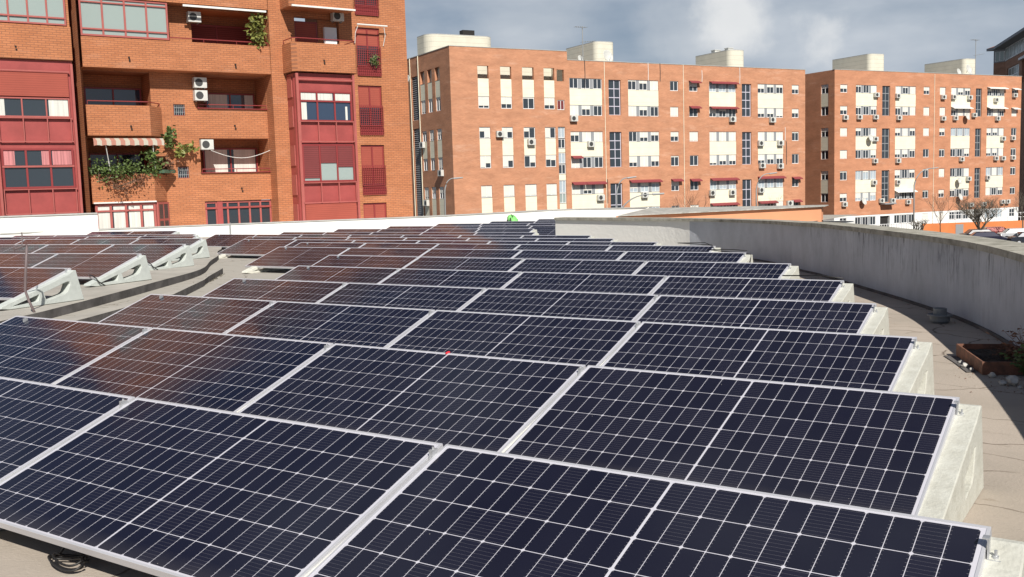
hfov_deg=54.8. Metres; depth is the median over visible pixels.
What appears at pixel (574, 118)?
air conditioner
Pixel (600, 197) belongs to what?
air conditioner
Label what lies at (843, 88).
window
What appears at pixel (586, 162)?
window
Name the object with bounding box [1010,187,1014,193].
window
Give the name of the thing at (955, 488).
panel support
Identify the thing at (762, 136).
window
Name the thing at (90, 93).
window
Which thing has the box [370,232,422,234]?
solar panel
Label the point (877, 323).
panel support
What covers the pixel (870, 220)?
window
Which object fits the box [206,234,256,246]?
solar panel
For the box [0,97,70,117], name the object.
window
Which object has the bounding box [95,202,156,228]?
window
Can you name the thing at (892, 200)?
air conditioner
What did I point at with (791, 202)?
air conditioner
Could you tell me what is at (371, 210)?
window
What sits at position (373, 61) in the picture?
balcony plant
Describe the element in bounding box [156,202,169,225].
window
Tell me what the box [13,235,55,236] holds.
solar panel
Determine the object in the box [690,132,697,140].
window
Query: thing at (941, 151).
window
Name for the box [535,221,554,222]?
solar panel
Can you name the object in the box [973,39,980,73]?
roof antenna
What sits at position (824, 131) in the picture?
window
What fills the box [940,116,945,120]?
air conditioner
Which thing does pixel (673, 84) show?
window
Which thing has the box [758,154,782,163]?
window
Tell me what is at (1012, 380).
stone
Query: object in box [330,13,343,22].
air conditioner
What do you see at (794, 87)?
window
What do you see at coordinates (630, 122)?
apartment building
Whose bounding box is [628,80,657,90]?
window
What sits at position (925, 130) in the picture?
window
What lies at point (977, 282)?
parapet wall
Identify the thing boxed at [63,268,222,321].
roof kerb
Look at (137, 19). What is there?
window
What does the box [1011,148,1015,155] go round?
window
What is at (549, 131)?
window
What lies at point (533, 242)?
solar panel
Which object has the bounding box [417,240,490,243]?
solar panel
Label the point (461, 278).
solar panel
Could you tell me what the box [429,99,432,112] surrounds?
window
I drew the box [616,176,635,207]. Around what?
street lamp
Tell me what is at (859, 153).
window
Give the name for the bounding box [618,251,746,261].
solar panel
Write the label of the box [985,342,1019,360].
weed
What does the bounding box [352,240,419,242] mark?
solar panel
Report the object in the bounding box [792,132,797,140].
window
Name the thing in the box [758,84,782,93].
window
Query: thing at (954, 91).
window
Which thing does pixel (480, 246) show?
solar panel
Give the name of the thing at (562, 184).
window
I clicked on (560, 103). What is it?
window
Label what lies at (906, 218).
window
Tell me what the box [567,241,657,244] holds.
solar panel
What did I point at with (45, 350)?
solar panel
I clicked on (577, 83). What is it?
window
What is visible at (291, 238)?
solar panel
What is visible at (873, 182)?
air conditioner
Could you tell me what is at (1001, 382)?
stone
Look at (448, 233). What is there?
solar panel
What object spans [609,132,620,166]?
stair window
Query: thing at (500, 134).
air conditioner
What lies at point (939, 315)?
roof vent
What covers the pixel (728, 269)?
solar panel
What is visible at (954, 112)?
window
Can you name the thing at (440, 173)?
air conditioner
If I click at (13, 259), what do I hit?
solar panel
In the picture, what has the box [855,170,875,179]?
window
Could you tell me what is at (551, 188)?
window
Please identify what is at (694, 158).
window
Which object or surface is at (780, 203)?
window
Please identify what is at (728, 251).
cable
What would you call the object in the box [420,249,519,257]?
solar panel
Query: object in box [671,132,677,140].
window
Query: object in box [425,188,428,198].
window
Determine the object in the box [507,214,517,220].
bag
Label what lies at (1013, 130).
window
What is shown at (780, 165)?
air conditioner
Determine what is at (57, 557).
cable coil
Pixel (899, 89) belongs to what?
window
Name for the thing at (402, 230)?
solar panel
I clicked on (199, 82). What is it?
air conditioner
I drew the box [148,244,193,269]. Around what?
panel support
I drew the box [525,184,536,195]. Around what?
window
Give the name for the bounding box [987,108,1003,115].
window
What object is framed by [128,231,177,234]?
solar panel
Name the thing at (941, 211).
bare tree
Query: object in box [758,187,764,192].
air conditioner
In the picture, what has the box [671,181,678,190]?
window
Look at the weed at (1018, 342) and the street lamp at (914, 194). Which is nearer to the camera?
the weed at (1018, 342)
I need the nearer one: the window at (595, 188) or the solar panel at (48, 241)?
the solar panel at (48, 241)
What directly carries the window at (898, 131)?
in the apartment building at (840, 155)
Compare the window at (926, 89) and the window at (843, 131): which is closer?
the window at (843, 131)
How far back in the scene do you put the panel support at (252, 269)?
20.54 m
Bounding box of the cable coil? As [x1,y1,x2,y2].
[47,547,92,571]
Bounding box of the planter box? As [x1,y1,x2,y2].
[956,344,1023,374]
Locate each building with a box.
[0,0,412,228]
[407,30,570,215]
[524,41,684,208]
[616,205,827,221]
[683,48,805,206]
[805,53,979,229]
[924,58,1021,222]
[986,28,1023,215]
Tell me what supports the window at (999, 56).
in the apartment building at (1008, 56)
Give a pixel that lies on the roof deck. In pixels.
(998, 505)
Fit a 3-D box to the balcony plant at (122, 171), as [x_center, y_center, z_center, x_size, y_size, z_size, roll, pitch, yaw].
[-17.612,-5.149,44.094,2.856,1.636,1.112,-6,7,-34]
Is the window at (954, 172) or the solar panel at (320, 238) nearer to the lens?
the solar panel at (320, 238)
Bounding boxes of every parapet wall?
[0,207,646,236]
[0,213,98,234]
[554,217,1023,347]
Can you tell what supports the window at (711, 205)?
in the apartment building at (723, 155)
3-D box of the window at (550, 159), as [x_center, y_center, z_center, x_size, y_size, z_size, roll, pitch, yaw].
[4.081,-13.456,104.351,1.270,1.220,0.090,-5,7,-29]
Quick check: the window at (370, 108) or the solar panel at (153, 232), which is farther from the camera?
the window at (370, 108)
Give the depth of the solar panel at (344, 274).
14.71 m
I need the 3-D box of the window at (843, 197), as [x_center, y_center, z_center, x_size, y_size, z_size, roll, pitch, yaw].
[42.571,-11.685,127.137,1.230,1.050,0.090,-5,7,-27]
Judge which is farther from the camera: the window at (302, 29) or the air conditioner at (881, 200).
the air conditioner at (881, 200)
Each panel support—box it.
[0,269,83,309]
[0,399,127,529]
[83,254,151,285]
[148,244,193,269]
[171,239,209,260]
[219,239,251,257]
[242,247,286,272]
[305,446,437,576]
[502,366,583,452]
[740,253,752,262]
[781,264,799,278]
[832,281,854,302]
[861,305,888,334]
[893,339,933,394]
[918,401,983,521]
[981,535,1023,576]
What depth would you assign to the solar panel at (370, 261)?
17.01 m
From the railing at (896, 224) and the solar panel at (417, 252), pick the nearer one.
the solar panel at (417, 252)
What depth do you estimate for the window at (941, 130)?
134.60 m
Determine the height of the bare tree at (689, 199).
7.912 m
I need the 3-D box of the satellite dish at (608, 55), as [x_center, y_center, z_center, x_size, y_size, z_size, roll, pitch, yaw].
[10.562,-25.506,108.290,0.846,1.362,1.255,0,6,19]
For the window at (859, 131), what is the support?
in the apartment building at (840, 155)
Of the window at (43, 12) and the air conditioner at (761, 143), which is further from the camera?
the air conditioner at (761, 143)
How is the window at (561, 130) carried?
in the apartment building at (468, 91)
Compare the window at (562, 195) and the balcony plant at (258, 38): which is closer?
the balcony plant at (258, 38)
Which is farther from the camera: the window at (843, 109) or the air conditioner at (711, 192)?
the window at (843, 109)
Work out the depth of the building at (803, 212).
41.03 m
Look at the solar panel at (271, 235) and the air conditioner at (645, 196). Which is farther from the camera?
the air conditioner at (645, 196)
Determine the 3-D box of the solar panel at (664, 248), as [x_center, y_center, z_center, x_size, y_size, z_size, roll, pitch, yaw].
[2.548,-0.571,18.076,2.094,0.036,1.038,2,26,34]
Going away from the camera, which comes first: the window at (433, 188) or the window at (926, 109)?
the window at (433, 188)
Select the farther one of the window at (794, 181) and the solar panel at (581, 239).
the window at (794, 181)
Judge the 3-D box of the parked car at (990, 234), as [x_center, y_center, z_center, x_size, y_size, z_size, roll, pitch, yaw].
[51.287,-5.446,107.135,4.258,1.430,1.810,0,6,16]
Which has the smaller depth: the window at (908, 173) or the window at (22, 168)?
the window at (22, 168)
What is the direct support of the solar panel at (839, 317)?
on the panel support at (877, 323)
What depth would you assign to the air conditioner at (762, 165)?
118.02 m
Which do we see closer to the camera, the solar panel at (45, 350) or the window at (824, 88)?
the solar panel at (45, 350)
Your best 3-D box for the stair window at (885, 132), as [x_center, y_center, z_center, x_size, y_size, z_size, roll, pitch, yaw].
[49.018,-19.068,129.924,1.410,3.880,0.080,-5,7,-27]
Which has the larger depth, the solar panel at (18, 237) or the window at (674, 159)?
the window at (674, 159)
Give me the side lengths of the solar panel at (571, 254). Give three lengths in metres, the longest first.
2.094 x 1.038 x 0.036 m
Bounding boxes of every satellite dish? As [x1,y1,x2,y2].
[603,50,612,60]
[966,65,972,73]
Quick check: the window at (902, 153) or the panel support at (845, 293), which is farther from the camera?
the window at (902, 153)
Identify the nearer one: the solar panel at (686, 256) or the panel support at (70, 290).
the panel support at (70, 290)
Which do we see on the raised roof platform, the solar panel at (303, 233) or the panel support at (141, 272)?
the panel support at (141, 272)
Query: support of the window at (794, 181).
in the apartment building at (723, 155)
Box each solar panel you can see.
[0,237,38,238]
[0,239,24,243]
[0,244,48,252]
[0,253,58,266]
[0,267,70,299]
[0,316,151,383]
[0,376,134,482]
[0,397,442,576]
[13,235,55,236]
[17,239,79,243]
[33,244,114,252]
[33,253,141,278]
[37,237,86,238]
[54,235,99,236]
[54,327,332,411]
[72,239,135,243]
[85,236,140,238]
[87,231,132,234]
[97,294,275,333]
[100,234,146,235]
[100,244,185,264]
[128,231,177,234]
[131,238,202,245]
[137,236,196,238]
[145,234,195,235]
[202,278,346,302]
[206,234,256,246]
[217,239,293,255]
[225,301,434,347]
[238,343,585,451]
[245,237,293,239]
[245,247,349,268]
[254,234,300,236]
[275,265,400,283]
[281,232,325,234]
[285,240,352,246]
[293,237,349,239]
[294,242,365,247]
[300,235,348,236]
[306,444,991,576]
[312,255,418,267]
[318,283,485,310]
[323,232,372,234]
[334,229,380,231]
[340,248,427,256]
[346,237,406,239]
[349,235,401,236]
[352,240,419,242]
[359,243,438,248]
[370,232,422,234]
[378,229,428,231]
[379,268,521,288]
[386,226,433,228]
[387,310,640,366]
[402,235,459,237]
[404,257,523,270]
[405,237,467,240]
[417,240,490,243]
[420,232,477,234]
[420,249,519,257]
[425,229,478,231]
[431,226,480,228]
[432,243,520,249]
[436,223,482,225]
[458,235,523,237]
[459,288,657,320]
[467,238,538,240]
[475,232,535,234]
[476,229,533,231]
[478,226,531,228]
[480,223,529,225]
[488,241,569,244]
[490,221,535,222]
[502,272,664,293]
[504,365,959,514]
[510,259,646,274]
[513,250,626,259]
[514,244,611,250]
[521,235,591,237]
[527,223,554,225]
[529,226,555,234]
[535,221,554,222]
[536,238,614,241]
[537,219,554,220]
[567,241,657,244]
[601,321,916,390]
[607,245,715,251]
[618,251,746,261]
[634,261,790,278]
[636,295,876,333]
[651,276,843,301]
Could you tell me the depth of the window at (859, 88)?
127.53 m
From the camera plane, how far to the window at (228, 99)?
49.12 m
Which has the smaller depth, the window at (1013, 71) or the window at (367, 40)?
the window at (367, 40)
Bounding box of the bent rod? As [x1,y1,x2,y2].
[14,232,35,312]
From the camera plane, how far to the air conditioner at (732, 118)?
115.26 m
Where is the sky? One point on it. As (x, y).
(808, 35)
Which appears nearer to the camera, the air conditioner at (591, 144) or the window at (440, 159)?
the window at (440, 159)
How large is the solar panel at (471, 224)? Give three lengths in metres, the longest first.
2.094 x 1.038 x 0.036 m
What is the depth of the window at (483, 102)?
100.00 m
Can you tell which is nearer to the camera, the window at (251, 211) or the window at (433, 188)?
the window at (251, 211)
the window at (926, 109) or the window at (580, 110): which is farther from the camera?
the window at (926, 109)
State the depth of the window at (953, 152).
136.52 m
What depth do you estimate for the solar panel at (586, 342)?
8.22 m
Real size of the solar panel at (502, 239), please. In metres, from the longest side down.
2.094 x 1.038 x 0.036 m
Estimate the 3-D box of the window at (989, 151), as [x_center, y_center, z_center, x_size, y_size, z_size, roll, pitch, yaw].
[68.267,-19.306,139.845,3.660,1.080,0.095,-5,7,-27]
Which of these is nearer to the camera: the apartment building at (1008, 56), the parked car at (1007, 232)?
the parked car at (1007, 232)
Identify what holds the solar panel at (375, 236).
on the panel support
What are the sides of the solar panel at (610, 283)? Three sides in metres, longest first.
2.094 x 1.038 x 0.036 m
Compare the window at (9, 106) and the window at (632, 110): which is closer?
the window at (9, 106)
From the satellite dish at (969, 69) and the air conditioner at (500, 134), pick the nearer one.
the air conditioner at (500, 134)
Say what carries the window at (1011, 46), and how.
in the apartment building at (1008, 56)
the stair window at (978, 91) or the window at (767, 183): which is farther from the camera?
the stair window at (978, 91)
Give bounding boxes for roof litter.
[821,276,1023,397]
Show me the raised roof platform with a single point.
(94, 296)
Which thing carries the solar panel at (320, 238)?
on the panel support
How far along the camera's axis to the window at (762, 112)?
118.55 m
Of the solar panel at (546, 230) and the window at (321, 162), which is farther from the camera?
the window at (321, 162)
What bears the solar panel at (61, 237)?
on the raised roof platform
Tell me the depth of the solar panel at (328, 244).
23.07 m
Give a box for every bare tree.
[669,184,713,207]
[909,219,929,229]
[919,190,960,231]
[952,193,1011,229]
[1012,192,1023,227]
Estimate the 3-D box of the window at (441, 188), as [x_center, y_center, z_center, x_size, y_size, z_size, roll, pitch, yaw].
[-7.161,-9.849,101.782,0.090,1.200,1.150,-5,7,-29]
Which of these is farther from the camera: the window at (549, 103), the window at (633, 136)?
the window at (633, 136)
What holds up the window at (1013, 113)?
in the apartment building at (977, 143)
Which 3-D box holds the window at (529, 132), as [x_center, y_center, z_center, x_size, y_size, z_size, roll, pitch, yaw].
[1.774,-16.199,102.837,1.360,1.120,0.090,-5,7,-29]
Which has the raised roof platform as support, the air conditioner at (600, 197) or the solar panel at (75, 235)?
the solar panel at (75, 235)
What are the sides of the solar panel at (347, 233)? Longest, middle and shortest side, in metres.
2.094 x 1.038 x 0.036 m
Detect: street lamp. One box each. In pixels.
[444,177,462,214]
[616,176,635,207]
[622,193,663,207]
[756,172,776,205]
[913,167,937,228]
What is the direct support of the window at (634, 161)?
in the apartment building at (630, 122)
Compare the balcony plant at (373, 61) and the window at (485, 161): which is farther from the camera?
the window at (485, 161)
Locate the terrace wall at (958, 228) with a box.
[923,220,1023,233]
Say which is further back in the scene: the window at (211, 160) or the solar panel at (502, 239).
the window at (211, 160)
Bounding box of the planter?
[159,169,174,172]
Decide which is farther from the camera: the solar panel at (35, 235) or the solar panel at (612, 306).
the solar panel at (35, 235)
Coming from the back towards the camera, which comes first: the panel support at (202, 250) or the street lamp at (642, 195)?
the street lamp at (642, 195)
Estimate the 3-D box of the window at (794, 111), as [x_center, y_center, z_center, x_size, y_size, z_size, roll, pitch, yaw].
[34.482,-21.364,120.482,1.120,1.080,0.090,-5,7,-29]
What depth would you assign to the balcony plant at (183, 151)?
46.22 m
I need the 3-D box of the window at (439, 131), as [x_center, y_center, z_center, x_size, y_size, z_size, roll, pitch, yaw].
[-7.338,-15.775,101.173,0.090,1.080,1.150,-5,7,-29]
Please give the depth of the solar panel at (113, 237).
28.91 m
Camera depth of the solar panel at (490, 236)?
27.39 m
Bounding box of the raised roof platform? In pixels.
[0,237,221,322]
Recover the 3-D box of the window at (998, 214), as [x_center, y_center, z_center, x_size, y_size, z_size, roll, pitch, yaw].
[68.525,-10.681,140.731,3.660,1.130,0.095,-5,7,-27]
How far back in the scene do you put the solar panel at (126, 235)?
32.75 m
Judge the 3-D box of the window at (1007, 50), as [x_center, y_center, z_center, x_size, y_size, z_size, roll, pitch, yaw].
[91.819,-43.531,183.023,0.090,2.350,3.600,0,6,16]
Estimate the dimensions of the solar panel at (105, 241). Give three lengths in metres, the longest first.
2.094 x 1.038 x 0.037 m
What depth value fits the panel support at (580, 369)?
5.47 m
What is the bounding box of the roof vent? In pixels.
[927,307,952,323]
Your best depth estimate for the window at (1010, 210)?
142.51 m
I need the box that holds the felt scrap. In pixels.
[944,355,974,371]
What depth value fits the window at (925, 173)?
133.81 m
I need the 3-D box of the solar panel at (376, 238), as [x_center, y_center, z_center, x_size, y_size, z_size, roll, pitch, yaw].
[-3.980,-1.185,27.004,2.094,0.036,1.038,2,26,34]
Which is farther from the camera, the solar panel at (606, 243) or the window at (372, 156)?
the window at (372, 156)
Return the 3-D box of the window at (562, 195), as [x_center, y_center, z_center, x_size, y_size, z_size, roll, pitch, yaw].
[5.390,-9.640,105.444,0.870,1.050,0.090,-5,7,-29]
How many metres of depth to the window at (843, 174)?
126.88 m
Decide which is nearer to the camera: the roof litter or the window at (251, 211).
the roof litter
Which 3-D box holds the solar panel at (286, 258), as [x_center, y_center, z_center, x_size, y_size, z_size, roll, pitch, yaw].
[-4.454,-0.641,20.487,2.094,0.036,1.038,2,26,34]
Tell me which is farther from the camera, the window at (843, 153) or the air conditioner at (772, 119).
the window at (843, 153)
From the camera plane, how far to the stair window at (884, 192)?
130.52 m
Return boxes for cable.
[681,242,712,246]
[707,249,750,262]
[782,275,843,278]
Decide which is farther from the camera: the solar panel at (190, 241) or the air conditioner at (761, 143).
the air conditioner at (761, 143)
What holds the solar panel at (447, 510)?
on the panel support at (1004, 557)
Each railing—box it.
[874,222,916,228]
[922,212,1023,222]
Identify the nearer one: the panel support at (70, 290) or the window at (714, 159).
the panel support at (70, 290)
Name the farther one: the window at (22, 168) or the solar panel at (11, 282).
the window at (22, 168)
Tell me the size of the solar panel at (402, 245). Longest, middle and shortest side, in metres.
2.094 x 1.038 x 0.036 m
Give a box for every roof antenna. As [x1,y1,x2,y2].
[575,26,591,57]
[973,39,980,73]
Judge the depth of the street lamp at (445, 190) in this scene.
74.97 m
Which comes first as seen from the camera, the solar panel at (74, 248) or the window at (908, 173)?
the solar panel at (74, 248)
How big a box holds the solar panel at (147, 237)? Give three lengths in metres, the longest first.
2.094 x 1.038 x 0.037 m
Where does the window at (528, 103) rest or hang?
in the apartment building at (468, 91)
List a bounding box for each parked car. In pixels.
[960,229,1001,235]
[970,231,1006,239]
[983,226,1005,232]
[998,228,1023,236]
[1007,231,1023,242]
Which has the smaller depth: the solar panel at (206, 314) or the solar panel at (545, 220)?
the solar panel at (206, 314)
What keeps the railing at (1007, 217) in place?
on the terrace wall at (958, 228)
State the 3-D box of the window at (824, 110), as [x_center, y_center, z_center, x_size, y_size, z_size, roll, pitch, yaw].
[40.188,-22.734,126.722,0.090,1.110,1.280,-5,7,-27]
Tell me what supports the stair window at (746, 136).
in the apartment building at (723, 155)
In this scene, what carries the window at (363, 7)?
in the apartment building at (315, 103)
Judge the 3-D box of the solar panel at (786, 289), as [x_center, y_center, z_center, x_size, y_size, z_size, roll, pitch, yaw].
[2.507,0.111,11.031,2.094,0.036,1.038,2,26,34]
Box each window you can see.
[0,0,65,25]
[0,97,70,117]
[0,148,75,188]
[78,0,168,39]
[84,87,141,105]
[88,153,145,174]
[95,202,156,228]
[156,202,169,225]
[173,104,184,115]
[178,167,188,177]
[191,24,250,45]
[202,148,257,171]
[205,93,254,108]
[205,200,271,223]
[294,21,317,42]
[299,91,352,120]
[302,144,354,181]
[354,0,378,15]
[355,28,381,76]
[358,86,383,134]
[361,145,386,194]
[363,203,385,217]
[421,101,425,113]
[423,131,426,141]
[424,159,427,170]
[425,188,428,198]
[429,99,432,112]
[430,130,433,140]
[431,158,434,169]
[432,187,435,198]
[436,97,440,110]
[437,129,441,139]
[438,158,442,169]
[440,187,443,198]
[478,97,488,107]
[479,127,489,137]
[480,156,490,167]
[481,186,491,197]
[501,97,511,108]
[502,127,512,137]
[503,156,513,167]
[504,185,513,196]
[523,97,533,108]
[524,127,534,137]
[524,155,535,166]
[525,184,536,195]
[544,98,554,108]
[545,127,554,137]
[546,155,555,166]
[547,184,556,194]
[557,100,563,109]
[558,127,564,137]
[558,139,564,147]
[559,153,564,163]
[559,164,565,173]
[559,180,565,192]
[560,193,565,202]
[569,78,600,88]
[570,105,601,115]
[571,132,602,141]
[571,157,602,167]
[572,184,603,193]
[608,80,619,114]
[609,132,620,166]
[610,183,621,207]
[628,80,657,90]
[628,106,657,115]
[629,132,658,141]
[629,156,658,166]
[630,182,658,191]
[670,81,677,90]
[670,107,677,116]
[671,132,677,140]
[671,156,678,165]
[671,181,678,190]
[689,82,696,91]
[689,107,697,116]
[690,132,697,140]
[690,155,697,165]
[690,181,697,189]
[709,82,734,92]
[709,107,735,116]
[709,132,735,140]
[710,155,735,164]
[710,180,735,189]
[710,204,735,206]
[742,84,750,116]
[742,132,750,164]
[742,179,750,205]
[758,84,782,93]
[758,108,782,117]
[758,132,782,140]
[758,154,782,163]
[758,178,782,187]
[758,201,782,205]
[792,85,797,93]
[792,109,797,117]
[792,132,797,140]
[792,154,797,163]
[792,178,797,186]
[821,84,827,93]
[821,107,827,115]
[821,128,827,136]
[821,151,827,159]
[821,171,827,179]
[821,194,827,201]
[840,84,846,92]
[840,106,846,114]
[840,128,846,135]
[840,150,846,158]
[840,171,846,179]
[840,193,846,201]
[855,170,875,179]
[855,192,875,200]
[855,216,874,224]
[856,85,875,92]
[856,106,875,114]
[856,128,875,135]
[856,150,875,158]
[881,170,888,201]
[882,86,888,115]
[882,129,888,157]
[894,214,912,223]
[895,107,914,114]
[895,128,914,135]
[895,149,914,157]
[895,169,914,178]
[895,191,912,198]
[896,86,915,93]
[922,190,927,197]
[922,213,927,221]
[923,107,928,115]
[923,128,928,135]
[923,149,928,156]
[923,169,927,177]
[924,87,928,94]
[938,190,943,196]
[939,128,944,135]
[939,149,943,156]
[939,169,943,176]
[940,87,944,94]
[940,107,944,115]
[949,211,967,219]
[950,149,968,156]
[950,168,968,176]
[950,189,967,196]
[951,88,969,94]
[951,108,969,115]
[951,128,968,135]
[974,168,979,197]
[975,129,979,156]
[976,89,980,116]
[985,187,1001,194]
[985,209,1001,217]
[986,148,1002,155]
[986,167,1002,175]
[987,89,1003,95]
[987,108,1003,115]
[987,128,1003,135]
[995,51,1004,61]
[1005,46,1009,60]
[1008,64,1018,75]
[1009,43,1013,58]
[1009,208,1013,216]
[1010,167,1014,174]
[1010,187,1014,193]
[1011,108,1016,115]
[1011,128,1015,135]
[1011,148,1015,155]
[1014,40,1018,55]
[1019,37,1023,53]
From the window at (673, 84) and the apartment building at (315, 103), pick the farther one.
the window at (673, 84)
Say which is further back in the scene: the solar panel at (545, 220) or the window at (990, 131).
the window at (990, 131)
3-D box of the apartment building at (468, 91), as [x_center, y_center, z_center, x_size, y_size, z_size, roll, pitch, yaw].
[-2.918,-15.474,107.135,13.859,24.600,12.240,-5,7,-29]
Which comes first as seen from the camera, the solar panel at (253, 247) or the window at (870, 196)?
the solar panel at (253, 247)
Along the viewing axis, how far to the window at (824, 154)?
127.42 m
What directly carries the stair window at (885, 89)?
in the apartment building at (840, 155)
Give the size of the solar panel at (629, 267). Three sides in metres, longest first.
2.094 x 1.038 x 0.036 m
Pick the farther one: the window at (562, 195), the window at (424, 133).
the window at (562, 195)
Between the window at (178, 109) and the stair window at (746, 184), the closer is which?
the window at (178, 109)
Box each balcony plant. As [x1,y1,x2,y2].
[82,155,149,191]
[104,170,150,204]
[137,145,168,168]
[140,163,161,182]
[152,155,178,174]
[160,125,176,149]
[172,140,199,157]
[244,13,269,48]
[366,54,381,67]
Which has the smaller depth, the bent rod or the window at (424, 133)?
the bent rod
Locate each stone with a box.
[988,372,995,377]
[998,380,1005,384]
[1006,375,1018,385]
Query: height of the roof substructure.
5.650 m
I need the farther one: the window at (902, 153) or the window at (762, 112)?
the window at (902, 153)
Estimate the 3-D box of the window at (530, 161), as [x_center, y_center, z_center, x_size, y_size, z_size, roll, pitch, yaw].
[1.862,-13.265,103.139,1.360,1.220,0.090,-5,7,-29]
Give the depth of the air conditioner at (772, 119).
118.26 m
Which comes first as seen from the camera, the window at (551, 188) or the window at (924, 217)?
the window at (551, 188)
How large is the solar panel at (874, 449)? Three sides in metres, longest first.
2.094 x 1.038 x 0.036 m
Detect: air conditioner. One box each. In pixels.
[186,11,200,23]
[192,77,206,89]
[193,90,207,101]
[199,139,213,150]
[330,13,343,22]
[419,142,424,148]
[423,200,428,205]
[437,170,443,176]
[496,131,504,137]
[527,139,535,145]
[570,115,577,121]
[587,141,595,147]
[597,195,604,200]
[641,192,648,197]
[709,190,715,195]
[729,116,735,121]
[729,190,735,195]
[758,141,764,145]
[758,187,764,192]
[759,163,765,168]
[769,117,775,122]
[777,140,783,145]
[777,163,783,168]
[786,200,793,205]
[842,115,848,119]
[856,115,862,119]
[871,180,876,184]
[879,198,884,202]
[890,198,895,202]
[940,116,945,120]
[967,95,972,99]
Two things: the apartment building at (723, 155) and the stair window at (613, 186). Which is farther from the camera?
the apartment building at (723, 155)
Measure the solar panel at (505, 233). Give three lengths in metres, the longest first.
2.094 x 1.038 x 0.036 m
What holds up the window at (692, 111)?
in the apartment building at (723, 155)
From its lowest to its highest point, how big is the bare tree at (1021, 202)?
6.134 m
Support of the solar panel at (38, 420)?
on the panel support at (123, 402)
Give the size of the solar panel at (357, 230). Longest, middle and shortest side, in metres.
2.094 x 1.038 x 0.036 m
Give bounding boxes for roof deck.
[0,215,1023,576]
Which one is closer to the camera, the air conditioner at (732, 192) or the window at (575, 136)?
the window at (575, 136)
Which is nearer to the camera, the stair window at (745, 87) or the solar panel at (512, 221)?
the solar panel at (512, 221)
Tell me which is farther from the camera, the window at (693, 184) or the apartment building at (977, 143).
the apartment building at (977, 143)
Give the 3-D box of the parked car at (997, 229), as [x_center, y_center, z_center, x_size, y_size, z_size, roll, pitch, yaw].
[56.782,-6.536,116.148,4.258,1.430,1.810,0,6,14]
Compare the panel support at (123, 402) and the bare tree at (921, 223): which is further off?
the bare tree at (921, 223)
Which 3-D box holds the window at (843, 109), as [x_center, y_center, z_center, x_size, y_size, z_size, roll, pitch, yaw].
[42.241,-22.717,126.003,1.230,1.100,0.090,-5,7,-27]
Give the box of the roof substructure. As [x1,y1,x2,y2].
[823,221,854,223]
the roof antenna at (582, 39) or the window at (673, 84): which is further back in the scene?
the window at (673, 84)
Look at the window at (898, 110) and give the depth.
131.06 m
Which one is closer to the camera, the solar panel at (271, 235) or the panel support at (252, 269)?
the panel support at (252, 269)
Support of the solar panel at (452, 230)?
on the roof deck
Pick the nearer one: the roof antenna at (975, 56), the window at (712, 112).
the window at (712, 112)
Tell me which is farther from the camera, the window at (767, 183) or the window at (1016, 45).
the window at (1016, 45)
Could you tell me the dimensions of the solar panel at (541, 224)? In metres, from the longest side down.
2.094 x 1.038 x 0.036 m
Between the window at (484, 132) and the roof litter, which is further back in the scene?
the window at (484, 132)
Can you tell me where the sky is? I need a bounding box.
[266,0,1023,199]
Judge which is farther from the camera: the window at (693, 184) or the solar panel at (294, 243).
the window at (693, 184)
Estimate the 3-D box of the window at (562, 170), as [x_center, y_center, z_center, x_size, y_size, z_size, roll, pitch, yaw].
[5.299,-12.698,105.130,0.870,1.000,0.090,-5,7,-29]
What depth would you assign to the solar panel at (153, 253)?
21.39 m
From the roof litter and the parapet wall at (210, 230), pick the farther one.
the parapet wall at (210, 230)
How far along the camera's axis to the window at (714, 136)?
115.30 m
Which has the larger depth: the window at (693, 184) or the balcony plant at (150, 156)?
the window at (693, 184)
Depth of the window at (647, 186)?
110.45 m
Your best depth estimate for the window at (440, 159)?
101.48 m
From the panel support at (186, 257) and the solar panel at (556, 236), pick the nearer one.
the panel support at (186, 257)
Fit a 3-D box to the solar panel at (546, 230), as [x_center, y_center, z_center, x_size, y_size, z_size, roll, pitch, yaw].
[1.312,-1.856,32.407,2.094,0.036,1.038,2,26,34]
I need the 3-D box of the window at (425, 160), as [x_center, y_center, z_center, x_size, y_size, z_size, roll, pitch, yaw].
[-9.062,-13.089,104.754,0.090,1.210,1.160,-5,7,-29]
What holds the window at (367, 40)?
in the apartment building at (315, 103)
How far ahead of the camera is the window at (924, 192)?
134.04 m
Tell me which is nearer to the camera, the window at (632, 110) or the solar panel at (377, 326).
the solar panel at (377, 326)
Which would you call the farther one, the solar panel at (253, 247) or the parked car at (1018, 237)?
the parked car at (1018, 237)
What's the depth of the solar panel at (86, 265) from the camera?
17.77 m
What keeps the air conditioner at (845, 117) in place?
attached to the apartment building at (840, 155)
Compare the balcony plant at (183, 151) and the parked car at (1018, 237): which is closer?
the balcony plant at (183, 151)
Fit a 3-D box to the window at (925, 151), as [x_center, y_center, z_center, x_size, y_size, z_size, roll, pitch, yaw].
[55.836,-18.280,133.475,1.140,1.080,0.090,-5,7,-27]
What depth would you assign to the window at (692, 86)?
112.68 m
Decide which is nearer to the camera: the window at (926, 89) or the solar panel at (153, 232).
the solar panel at (153, 232)
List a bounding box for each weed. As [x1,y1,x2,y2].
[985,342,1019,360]
[988,328,1023,359]
[999,342,1023,375]
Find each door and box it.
[323,27,336,43]
[880,209,979,226]
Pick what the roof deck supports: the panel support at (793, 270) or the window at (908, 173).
the panel support at (793, 270)
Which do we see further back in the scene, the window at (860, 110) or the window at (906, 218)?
the window at (906, 218)
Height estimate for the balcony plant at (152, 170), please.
0.975 m
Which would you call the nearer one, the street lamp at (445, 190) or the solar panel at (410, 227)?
the solar panel at (410, 227)
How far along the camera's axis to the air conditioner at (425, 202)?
104.43 m

